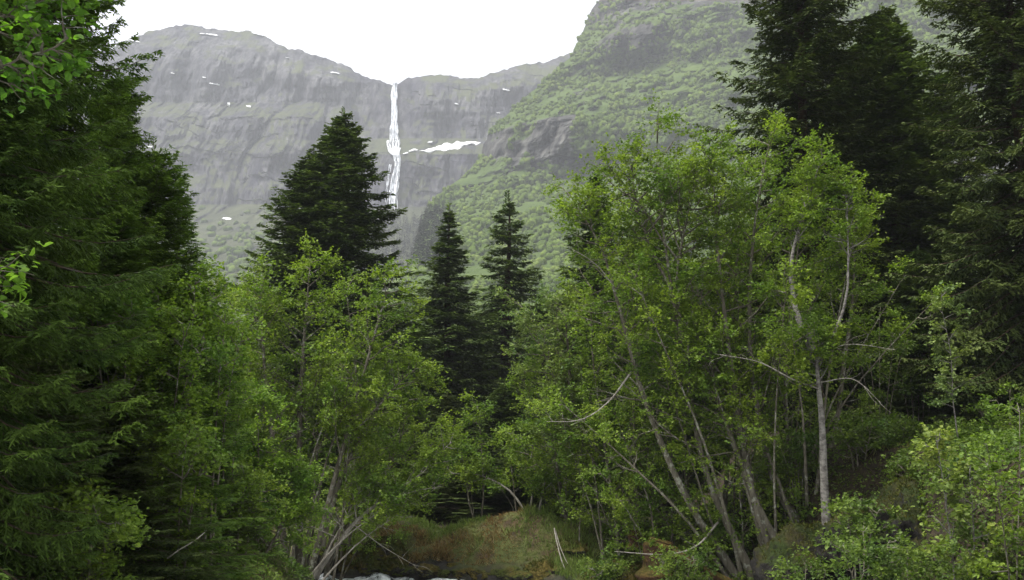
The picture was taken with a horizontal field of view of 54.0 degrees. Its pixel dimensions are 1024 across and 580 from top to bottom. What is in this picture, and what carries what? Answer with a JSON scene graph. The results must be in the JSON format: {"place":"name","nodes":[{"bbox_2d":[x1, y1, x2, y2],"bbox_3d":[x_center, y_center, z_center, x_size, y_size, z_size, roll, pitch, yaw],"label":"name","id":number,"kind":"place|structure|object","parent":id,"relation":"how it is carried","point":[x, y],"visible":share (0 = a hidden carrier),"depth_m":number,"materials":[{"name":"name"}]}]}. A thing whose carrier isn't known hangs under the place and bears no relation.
{"place":"outdoors","nodes":[
{"label":"outdoors","id":0,"kind":"place"},
{"bbox_2d":[41,24,569,406],"bbox_3d":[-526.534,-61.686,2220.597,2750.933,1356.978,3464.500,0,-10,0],"label":"mountain","id":1,"kind":"structure","parent":0,"point":[239,155],"depth_m":2092.02,"materials":[{"name":"grey stone"}]},
{"bbox_2d":[385,82,400,209],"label":"waterfall","id":2,"kind":"structure","parent":1,"relation":"on","point":[394,185],"depth_m":1953.21,"materials":[{"name":"liquid"}]},
{"bbox_2d":[55,0,598,84],"label":"sky","id":3,"kind":"structure","parent":0,"point":[387,41],"materials":[{"name":"white"}]},
{"bbox_2d":[220,431,1023,579],"bbox_3d":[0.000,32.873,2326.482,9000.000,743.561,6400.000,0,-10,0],"label":"ground","id":4,"kind":"structure","parent":0,"point":[441,564],"depth_m":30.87,"materials":[{"name":"green plant"}]},
{"bbox_2d":[0,0,112,317],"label":"hazel tree","id":5,"kind":"object","parent":4,"relation":"on","point":[20,14],"visible":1,"depth_m":7.43,"materials":[{"name":"green plant"}]},
{"bbox_2d":[0,340,139,579],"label":"spruce tree","id":6,"kind":"object","parent":4,"relation":"on","point":[39,370],"visible":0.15,"depth_m":14.80,"materials":[{"name":"green plant"}]},
{"bbox_2d":[11,469,158,579],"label":"leafy shrub","id":7,"kind":"object","parent":4,"relation":"on","point":[114,517],"visible":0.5,"depth_m":14.17,"materials":[{"name":"green plant"}]},
{"bbox_2d":[0,0,183,579],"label":"spruce tree","id":8,"kind":"object","parent":4,"relation":"on","point":[20,325],"visible":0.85,"depth_m":12.70,"materials":[{"name":"green plant"}]},
{"bbox_2d":[0,0,188,578],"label":"spruce tree","id":9,"kind":"object","parent":4,"relation":"on","point":[61,129],"visible":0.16,"depth_m":17.32,"materials":[{"name":"green plant"}]},
{"bbox_2d":[67,274,181,451],"bbox_3d":[-7.092,2.848,17.677,2.297,6.819,2.754,0,-10,0],"label":"leafy shrub","id":10,"kind":"object","parent":4,"relation":"on","point":[147,325],"visible":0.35,"depth_m":17.63,"materials":[{"name":"green plant"}]},
{"bbox_2d":[53,66,205,551],"bbox_3d":[-8.261,0.924,20.181,4.046,11.569,4.824,-4,-10,23],"label":"spruce tree","id":11,"kind":"object","parent":4,"relation":"on","point":[133,154],"visible":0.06,"depth_m":20.42,"materials":[{"name":"green plant"}]},
{"bbox_2d":[49,382,242,579],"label":"spruce tree","id":12,"kind":"object","parent":4,"relation":"on","point":[159,571],"visible":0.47,"depth_m":16.45,"materials":[{"name":"green plant"}]},
{"bbox_2d":[94,287,245,559],"bbox_3d":[-6.433,3.194,18.804,2.639,6.708,2.882,0,-10,0],"label":"leafy shrub","id":13,"kind":"object","parent":4,"relation":"on","point":[191,331],"visible":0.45,"depth_m":18.61,"materials":[{"name":"green plant"}]},
{"bbox_2d":[101,401,240,579],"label":"leafy shrub","id":14,"kind":"object","parent":4,"relation":"on","point":[197,449],"visible":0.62,"depth_m":17.24,"materials":[{"name":"green plant"}]},
{"bbox_2d":[61,170,284,579],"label":"spruce tree","id":15,"kind":"object","parent":4,"relation":"on","point":[126,229],"visible":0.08,"depth_m":18.78,"materials":[{"name":"green plant"}]},
{"bbox_2d":[121,138,256,579],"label":"spruce tree","id":16,"kind":"object","parent":4,"relation":"on","point":[158,182],"visible":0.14,"depth_m":21.15,"materials":[{"name":"green plant"}]},
{"bbox_2d":[136,246,245,551],"bbox_3d":[-6.728,2.700,20.218,2.334,8.214,2.995,0,-10,0],"label":"leafy shrub","id":17,"kind":"object","parent":4,"relation":"on","point":[203,267],"visible":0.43,"depth_m":20.20,"materials":[{"name":"green plant"}]},
{"bbox_2d":[154,184,257,564],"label":"spruce tree","id":18,"kind":"object","parent":4,"relation":"on","point":[189,249],"visible":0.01,"depth_m":23.24,"materials":[{"name":"green plant"}]},
{"bbox_2d":[157,292,273,579],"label":"leafy shrub","id":19,"kind":"object","parent":4,"relation":"on","point":[241,359],"visible":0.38,"depth_m":20.58,"materials":[{"name":"green plant"}]},
{"bbox_2d":[191,357,275,564],"bbox_3d":[-6.577,4.184,22.669,2.425,5.907,2.978,0,-10,0],"label":"leafy shrub","id":20,"kind":"object","parent":4,"relation":"on","point":[257,396],"visible":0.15,"depth_m":22.50,"materials":[{"name":"green plant"}]},
{"bbox_2d":[196,422,276,579],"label":"spruce tree","id":21,"kind":"object","parent":4,"relation":"on","point":[252,528],"visible":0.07,"depth_m":22.45,"materials":[{"name":"green plant"}]},
{"bbox_2d":[217,453,296,579],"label":"leafy shrub","id":22,"kind":"object","parent":4,"relation":"on","point":[257,479],"visible":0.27,"depth_m":23.16,"materials":[{"name":"green plant"}]},
{"bbox_2d":[230,260,296,436],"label":"birch tree","id":23,"kind":"object","parent":4,"relation":"on","point":[256,275],"visible":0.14,"depth_m":42.21,"materials":[{"name":"green plant"}]},
{"bbox_2d":[206,281,322,546],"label":"alder tree","id":24,"kind":"object","parent":4,"relation":"on","point":[235,295],"visible":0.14,"depth_m":32.97,"materials":[{"name":"green plant"}]},
{"bbox_2d":[219,373,331,566],"bbox_3d":[-7.073,4.982,28.170,4.013,5.300,3.414,3,-10,-17],"label":"round bush","id":25,"kind":"object","parent":4,"relation":"on","point":[297,510],"visible":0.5,"depth_m":27.85,"materials":[{"name":"green plant"}]},
{"bbox_2d":[223,251,362,564],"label":"alder tree","id":26,"kind":"object","parent":4,"relation":"on","point":[278,300],"visible":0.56,"depth_m":31.86,"materials":[{"name":"green plant"}]},
{"bbox_2d":[220,150,408,454],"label":"spruce tree","id":27,"kind":"object","parent":4,"relation":"on","point":[300,181],"visible":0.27,"depth_m":57.18,"materials":[{"name":"green plant"}]},
{"bbox_2d":[247,228,390,569],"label":"alder tree","id":28,"kind":"object","parent":4,"relation":"on","point":[301,385],"visible":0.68,"depth_m":32.26,"materials":[{"name":"green plant"}]},
{"bbox_2d":[277,358,369,501],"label":"spruce tree","id":29,"kind":"object","parent":4,"relation":"on","point":[323,460],"visible":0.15,"depth_m":48.50,"materials":[{"name":"green plant"}]},
{"bbox_2d":[227,106,456,474],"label":"spruce tree","id":30,"kind":"object","parent":4,"relation":"on","point":[347,162],"visible":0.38,"depth_m":58.30,"materials":[{"name":"green plant"}]},
{"bbox_2d":[286,267,401,557],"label":"alder tree","id":31,"kind":"object","parent":4,"relation":"on","point":[346,299],"visible":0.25,"depth_m":36.09,"materials":[{"name":"green plant"}]},
{"bbox_2d":[286,374,442,579],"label":"alder tree","id":32,"kind":"object","parent":4,"relation":"on","point":[411,438],"visible":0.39,"depth_m":33.96,"materials":[{"name":"green plant"}]},
{"bbox_2d":[272,416,477,579],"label":"alder tree","id":33,"kind":"object","parent":4,"relation":"on","point":[429,453],"visible":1,"depth_m":31.11,"materials":[{"name":"green plant"}]},
{"bbox_2d":[301,254,451,579],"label":"alder tree","id":34,"kind":"object","parent":4,"relation":"on","point":[355,428],"visible":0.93,"depth_m":31.98,"materials":[{"name":"green plant"}]},
{"bbox_2d":[351,535,410,574],"bbox_3d":[-4.407,9.232,34.672,2.390,1.629,2.100,-1,-10,7],"label":"mossy boulder","id":35,"kind":"object","parent":4,"relation":"on","point":[376,557],"visible":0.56,"depth_m":33.98,"materials":[{"name":"plant"}]},
{"bbox_2d":[379,557,409,577],"bbox_3d":[-4.115,9.416,33.995,1.314,0.931,1.865,5,-11,-28],"label":"mossy boulder","id":36,"kind":"object","parent":4,"relation":"on","point":[392,567],"visible":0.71,"depth_m":33.44,"materials":[{"name":"plant"}]},
{"bbox_2d":[360,301,438,466],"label":"spruce tree","id":37,"kind":"object","parent":4,"relation":"on","point":[418,384],"visible":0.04,"depth_m":59.53,"materials":[{"name":"green plant"}]},
{"bbox_2d":[338,447,476,519],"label":"spruce tree","id":38,"kind":"object","parent":4,"relation":"on","point":[416,512],"visible":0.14,"depth_m":40.72,"materials":[{"name":"green plant"}]},
{"bbox_2d":[399,320,468,453],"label":"spruce tree","id":39,"kind":"object","parent":4,"relation":"on","point":[430,407],"visible":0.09,"depth_m":65.47,"materials":[{"name":"green plant"}]},
{"bbox_2d":[394,202,506,458],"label":"spruce tree","id":40,"kind":"object","parent":4,"relation":"on","point":[452,355],"visible":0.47,"depth_m":67.93,"materials":[{"name":"green plant"}]},
{"bbox_2d":[414,392,487,500],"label":"spruce tree","id":41,"kind":"object","parent":4,"relation":"on","point":[447,403],"visible":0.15,"depth_m":49.42,"materials":[{"name":"green plant"}]},
{"bbox_2d":[418,437,518,524],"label":"spruce tree","id":42,"kind":"object","parent":4,"relation":"on","point":[462,500],"visible":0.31,"depth_m":41.41,"materials":[{"name":"green plant"}]},
{"bbox_2d":[436,388,505,518],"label":"alder tree","id":43,"kind":"object","parent":4,"relation":"on","point":[471,417],"visible":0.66,"depth_m":36.44,"materials":[{"name":"green plant"}]},
{"bbox_2d":[430,410,554,507],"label":"alder tree","id":44,"kind":"object","parent":4,"relation":"on","point":[470,474],"visible":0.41,"depth_m":35.84,"materials":[{"name":"green plant"}]},
{"bbox_2d":[433,190,558,450],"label":"spruce tree","id":45,"kind":"object","parent":4,"relation":"on","point":[507,332],"visible":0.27,"depth_m":73.44,"materials":[{"name":"green plant"}]},
{"bbox_2d":[463,382,547,502],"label":"spruce tree","id":46,"kind":"object","parent":4,"relation":"on","point":[508,414],"visible":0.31,"depth_m":51.22,"materials":[{"name":"green plant"}]},
{"bbox_2d":[467,442,582,516],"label":"spruce tree","id":47,"kind":"object","parent":4,"relation":"on","point":[524,498],"visible":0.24,"depth_m":40.90,"materials":[{"name":"green plant"}]},
{"bbox_2d":[478,296,579,451],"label":"spruce tree","id":48,"kind":"object","parent":4,"relation":"on","point":[529,344],"visible":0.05,"depth_m":61.88,"materials":[{"name":"green plant"}]},
{"bbox_2d":[485,421,589,516],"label":"alder tree","id":49,"kind":"object","parent":4,"relation":"on","point":[500,487],"visible":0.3,"depth_m":39.33,"materials":[{"name":"green plant"}]},
{"bbox_2d":[523,556,555,579],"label":"mossy boulder","id":50,"kind":"object","parent":4,"relation":"on","point":[538,569],"visible":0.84,"depth_m":32.09,"materials":[{"name":"plant"}]},
{"bbox_2d":[490,321,601,520],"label":"alder tree","id":51,"kind":"object","parent":4,"relation":"on","point":[530,392],"visible":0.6,"depth_m":34.70,"materials":[{"name":"green plant"}]},
{"bbox_2d":[516,454,595,523],"bbox_3d":[1.433,6.964,34.892,2.680,2.604,2.037,8,-12,-39],"label":"leafy shrub","id":52,"kind":"object","parent":4,"relation":"on","point":[546,478],"visible":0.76,"depth_m":34.67,"materials":[{"name":"green plant"}]},
{"bbox_2d":[555,535,590,556],"bbox_3d":[2.061,8.741,33.357,1.786,1.302,1.607,-6,-11,31],"label":"mossy boulder","id":53,"kind":"object","parent":4,"relation":"on","point":[579,550],"visible":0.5,"depth_m":32.89,"materials":[{"name":"plant"}]},
{"bbox_2d":[518,438,643,517],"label":"spruce tree","id":54,"kind":"object","parent":4,"relation":"on","point":[594,506],"visible":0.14,"depth_m":40.44,"materials":[{"name":"green plant"}]},
{"bbox_2d":[492,279,670,521],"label":"alder tree","id":55,"kind":"object","parent":4,"relation":"on","point":[548,300],"visible":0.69,"depth_m":34.01,"materials":[{"name":"green plant"}]},
{"bbox_2d":[506,165,671,506],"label":"spruce tree","id":56,"kind":"object","parent":4,"relation":"on","point":[583,269],"visible":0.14,"depth_m":50.24,"materials":[{"name":"green plant"}]},
{"bbox_2d":[554,414,648,543],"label":"alder tree","id":57,"kind":"object","parent":4,"relation":"on","point":[598,481],"visible":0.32,"depth_m":33.26,"materials":[{"name":"green plant"}]},
{"bbox_2d":[573,546,638,579],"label":"leafy shrub","id":58,"kind":"object","parent":4,"relation":"on","point":[608,568],"visible":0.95,"depth_m":29.54,"materials":[{"name":"green plant"}]},
{"bbox_2d":[517,187,699,535],"bbox_3d":[3.355,2.475,33.628,6.360,12.176,3.502,0,-10,0],"label":"alder tree","id":59,"kind":"object","parent":4,"relation":"on","point":[546,389],"visible":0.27,"depth_m":33.25,"materials":[{"name":"green plant"}]},
{"bbox_2d":[532,249,691,561],"bbox_3d":[3.624,3.834,33.091,4.980,10.880,4.313,9,-13,-42],"label":"alder tree","id":60,"kind":"object","parent":4,"relation":"on","point":[616,526],"visible":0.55,"depth_m":32.54,"materials":[{"name":"green plant"}]},
{"bbox_2d":[572,219,674,471],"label":"spruce tree","id":61,"kind":"object","parent":4,"relation":"on","point":[644,267],"visible":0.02,"depth_m":54.15,"materials":[{"name":"green plant"}]},
{"bbox_2d":[230,423,1023,579],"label":"undergrowth","id":62,"kind":"object","parent":4,"relation":"on","point":[1009,437],"visible":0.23,"depth_m":26.72,"materials":[{"name":"green plant"}]},
{"bbox_2d":[613,557,642,579],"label":"mossy boulder","id":63,"kind":"object","parent":4,"relation":"on","point":[626,575],"visible":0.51,"depth_m":29.66,"materials":[{"name":"plant"}]},
{"bbox_2d":[531,160,739,579],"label":"alder tree","id":64,"kind":"object","parent":4,"relation":"on","point":[723,557],"visible":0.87,"depth_m":29.95,"materials":[{"name":"green plant"}]},
{"bbox_2d":[575,385,723,560],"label":"alder tree","id":65,"kind":"object","parent":4,"relation":"on","point":[621,506],"visible":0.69,"depth_m":30.35,"materials":[{"name":"green plant"}]},
{"bbox_2d":[634,537,679,579],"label":"rotten stump","id":66,"kind":"object","parent":4,"relation":"on","point":[644,572],"visible":0.64,"depth_m":28.75,"materials":[{"name":"brown wood"}]},
{"bbox_2d":[572,88,764,579],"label":"alder tree","id":67,"kind":"object","parent":4,"relation":"on","point":[675,194],"visible":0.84,"depth_m":30.18,"materials":[{"name":"green plant"}]},
{"bbox_2d":[620,411,724,498],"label":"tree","id":68,"kind":"object","parent":4,"relation":"on","point":[691,481],"visible":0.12,"depth_m":40.56,"materials":[{"name":"green plant"}]},
{"bbox_2d":[648,540,725,579],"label":"leafy shrub","id":69,"kind":"object","parent":4,"relation":"on","point":[669,566],"visible":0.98,"depth_m":27.73,"materials":[{"name":"green plant"}]},
{"bbox_2d":[594,156,781,569],"bbox_3d":[5.537,2.066,32.190,5.395,13.483,4.552,7,-12,-37],"label":"alder tree","id":70,"kind":"object","parent":4,"relation":"on","point":[665,439],"visible":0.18,"depth_m":31.84,"materials":[{"name":"green plant"}]},
{"bbox_2d":[635,235,780,442],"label":"spruce tree","id":71,"kind":"object","parent":4,"relation":"on","point":[699,402],"visible":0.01,"depth_m":45.99,"materials":[{"name":"green plant"}]},
{"bbox_2d":[603,114,829,579],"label":"alder tree","id":72,"kind":"object","parent":4,"relation":"on","point":[762,523],"visible":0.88,"depth_m":29.26,"materials":[{"name":"green plant"}]},
{"bbox_2d":[664,433,819,579],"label":"alder tree","id":73,"kind":"object","parent":4,"relation":"on","point":[764,502],"visible":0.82,"depth_m":29.16,"materials":[{"name":"green plant"}]},
{"bbox_2d":[635,154,857,499],"bbox_3d":[7.651,1.149,31.140,6.983,10.640,4.262,3,-10,-16],"label":"alder tree","id":74,"kind":"object","parent":4,"relation":"on","point":[812,273],"visible":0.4,"depth_m":31.32,"materials":[{"name":"green plant"}]},
{"bbox_2d":[666,130,874,525],"bbox_3d":[8.195,1.202,32.395,6.775,13.495,4.349,0,-10,0],"label":"alder tree","id":75,"kind":"object","parent":4,"relation":"on","point":[733,304],"visible":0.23,"depth_m":32.33,"materials":[{"name":"green plant"}]},
{"bbox_2d":[656,106,891,522],"bbox_3d":[7.463,0.469,29.251,5.699,13.062,5.962,7,-12,-37],"label":"alder tree","id":76,"kind":"object","parent":4,"relation":"on","point":[778,119],"visible":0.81,"depth_m":29.56,"materials":[{"name":"green plant"}]},
{"bbox_2d":[750,520,836,579],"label":"mossy boulder","id":77,"kind":"object","parent":4,"relation":"on","point":[765,558],"visible":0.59,"depth_m":26.53,"materials":[{"name":"stone"}]},
{"bbox_2d":[759,424,827,523],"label":"tree","id":78,"kind":"object","parent":4,"relation":"on","point":[799,457],"visible":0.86,"depth_m":29.32,"materials":[{"name":"green plant"}]},
{"bbox_2d":[709,123,894,525],"bbox_3d":[8.015,1.479,28.456,5.208,12.913,3.170,0,-10,0],"label":"birch tree","id":79,"kind":"object","parent":4,"relation":"on","point":[827,192],"visible":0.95,"depth_m":28.58,"materials":[{"name":"green plant"}]},
{"bbox_2d":[765,542,843,579],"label":"leafy shrub","id":80,"kind":"object","parent":4,"relation":"on","point":[816,566],"visible":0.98,"depth_m":24.14,"materials":[{"name":"green plant"}]},
{"bbox_2d":[676,0,996,436],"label":"spruce tree","id":81,"kind":"object","parent":4,"relation":"on","point":[798,76],"visible":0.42,"depth_m":40.88,"materials":[{"name":"green plant"}]},
{"bbox_2d":[814,504,891,579],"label":"leafy shrub","id":82,"kind":"object","parent":4,"relation":"on","point":[821,550],"visible":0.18,"depth_m":24.84,"materials":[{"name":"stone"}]},
{"bbox_2d":[813,491,907,579],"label":"leafy shrub","id":83,"kind":"object","parent":4,"relation":"on","point":[845,504],"visible":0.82,"depth_m":23.40,"materials":[{"name":"green plant"}]},
{"bbox_2d":[770,203,953,470],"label":"alder tree","id":84,"kind":"object","parent":4,"relation":"on","point":[845,361],"visible":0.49,"depth_m":31.31,"materials":[{"name":"green plant"}]},
{"bbox_2d":[826,410,903,470],"bbox_3d":[10.133,4.346,28.970,2.883,1.819,1.950,9,-13,-44],"label":"leafy shrub","id":85,"kind":"object","parent":4,"relation":"on","point":[849,437],"visible":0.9,"depth_m":28.73,"materials":[{"name":"green plant"}]},
{"bbox_2d":[811,518,925,579],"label":"leafy shrub","id":86,"kind":"object","parent":4,"relation":"on","point":[869,545],"visible":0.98,"depth_m":19.19,"materials":[{"name":"green plant"}]},
{"bbox_2d":[740,1,1015,426],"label":"spruce tree","id":87,"kind":"object","parent":4,"relation":"on","point":[901,90],"visible":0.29,"depth_m":42.95,"materials":[{"name":"green plant"}]},
{"bbox_2d":[839,307,920,422],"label":"tree","id":88,"kind":"object","parent":4,"relation":"on","point":[879,370],"visible":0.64,"depth_m":32.90,"materials":[{"name":"green plant"}]},
{"bbox_2d":[859,404,928,449],"bbox_3d":[11.226,4.099,29.540,3.091,1.547,1.949,8,-12,-39],"label":"leafy shrub","id":89,"kind":"object","parent":4,"relation":"on","point":[908,431],"visible":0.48,"depth_m":29.06,"materials":[{"name":"green plant"}]},
{"bbox_2d":[868,474,925,579],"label":"rock outcrop","id":90,"kind":"object","parent":4,"relation":"on","point":[903,492],"visible":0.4,"depth_m":24.93,"materials":[{"name":"stone"}]},
{"bbox_2d":[854,529,955,579],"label":"leafy shrub","id":91,"kind":"object","parent":4,"relation":"on","point":[899,573],"visible":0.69,"depth_m":20.11,"materials":[{"name":"green plant"}]},
{"bbox_2d":[878,441,942,486],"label":"leafy shrub","id":92,"kind":"object","parent":4,"relation":"on","point":[901,463],"visible":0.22,"depth_m":27.21,"materials":[{"name":"green plant"}]},
{"bbox_2d":[883,317,948,434],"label":"tree","id":93,"kind":"object","parent":4,"relation":"on","point":[919,393],"visible":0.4,"depth_m":35.77,"materials":[{"name":"green plant"}]},
{"bbox_2d":[866,245,998,433],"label":"spruce tree","id":94,"kind":"object","parent":4,"relation":"on","point":[933,411],"visible":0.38,"depth_m":36.82,"materials":[{"name":"green plant"}]},
{"bbox_2d":[922,280,980,437],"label":"sapling","id":95,"kind":"object","parent":4,"relation":"on","point":[937,306],"visible":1,"depth_m":27.11,"materials":[{"name":"green plant"}]},
{"bbox_2d":[923,415,983,439],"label":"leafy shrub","id":96,"kind":"object","parent":4,"relation":"on","point":[963,424],"visible":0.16,"depth_m":28.41,"materials":[{"name":"green plant"}]},
{"bbox_2d":[884,0,1023,434],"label":"spruce tree","id":97,"kind":"object","parent":4,"relation":"on","point":[998,24],"visible":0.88,"depth_m":33.79,"materials":[{"name":"green plant"}]},
{"bbox_2d":[908,422,1009,579],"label":"leafy shrub","id":98,"kind":"object","parent":4,"relation":"on","point":[957,506],"visible":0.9,"depth_m":19.62,"materials":[{"name":"green plant"}]},
{"bbox_2d":[912,70,1013,417],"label":"spruce tree","id":99,"kind":"object","parent":4,"relation":"on","point":[942,112],"visible":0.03,"depth_m":51.20,"materials":[{"name":"green plant"}]},
{"bbox_2d":[928,524,1023,579],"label":"leafy shrub","id":100,"kind":"object","parent":4,"relation":"on","point":[953,545],"visible":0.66,"depth_m":19.02,"materials":[{"name":"green plant"}]},
{"bbox_2d":[959,402,1023,579],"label":"leafy shrub","id":101,"kind":"object","parent":4,"relation":"on","point":[995,466],"visible":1,"depth_m":18.34,"materials":[{"name":"green plant"}]},
{"bbox_2d":[960,381,1023,441],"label":"leafy shrub","id":102,"kind":"object","parent":4,"relation":"on","point":[991,418],"visible":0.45,"depth_m":27.46,"materials":[{"name":"green plant"}]},
{"bbox_2d":[398,0,1020,392],"bbox_3d":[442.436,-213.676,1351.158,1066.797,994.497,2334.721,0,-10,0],"label":"hillside","id":103,"kind":"structure","parent":0,"point":[550,137],"depth_m":1219.07,"materials":[{"name":"green plant"}]},
{"bbox_2d":[360,192,455,269],"bbox_3d":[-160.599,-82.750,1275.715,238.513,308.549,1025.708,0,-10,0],"label":"spruce plantation","id":104,"kind":"object","parent":103,"relation":"on","point":[424,224],"visible":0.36,"depth_m":993.49,"materials":[{"name":"green plant"}]},
{"bbox_2d":[144,0,1023,354],"bbox_3d":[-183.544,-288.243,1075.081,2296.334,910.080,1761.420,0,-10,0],"label":"hillside woods","id":105,"kind":"object","parent":103,"relation":"on","point":[546,246],"visible":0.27,"depth_m":1155.43,"materials":[{"name":"green plant"}]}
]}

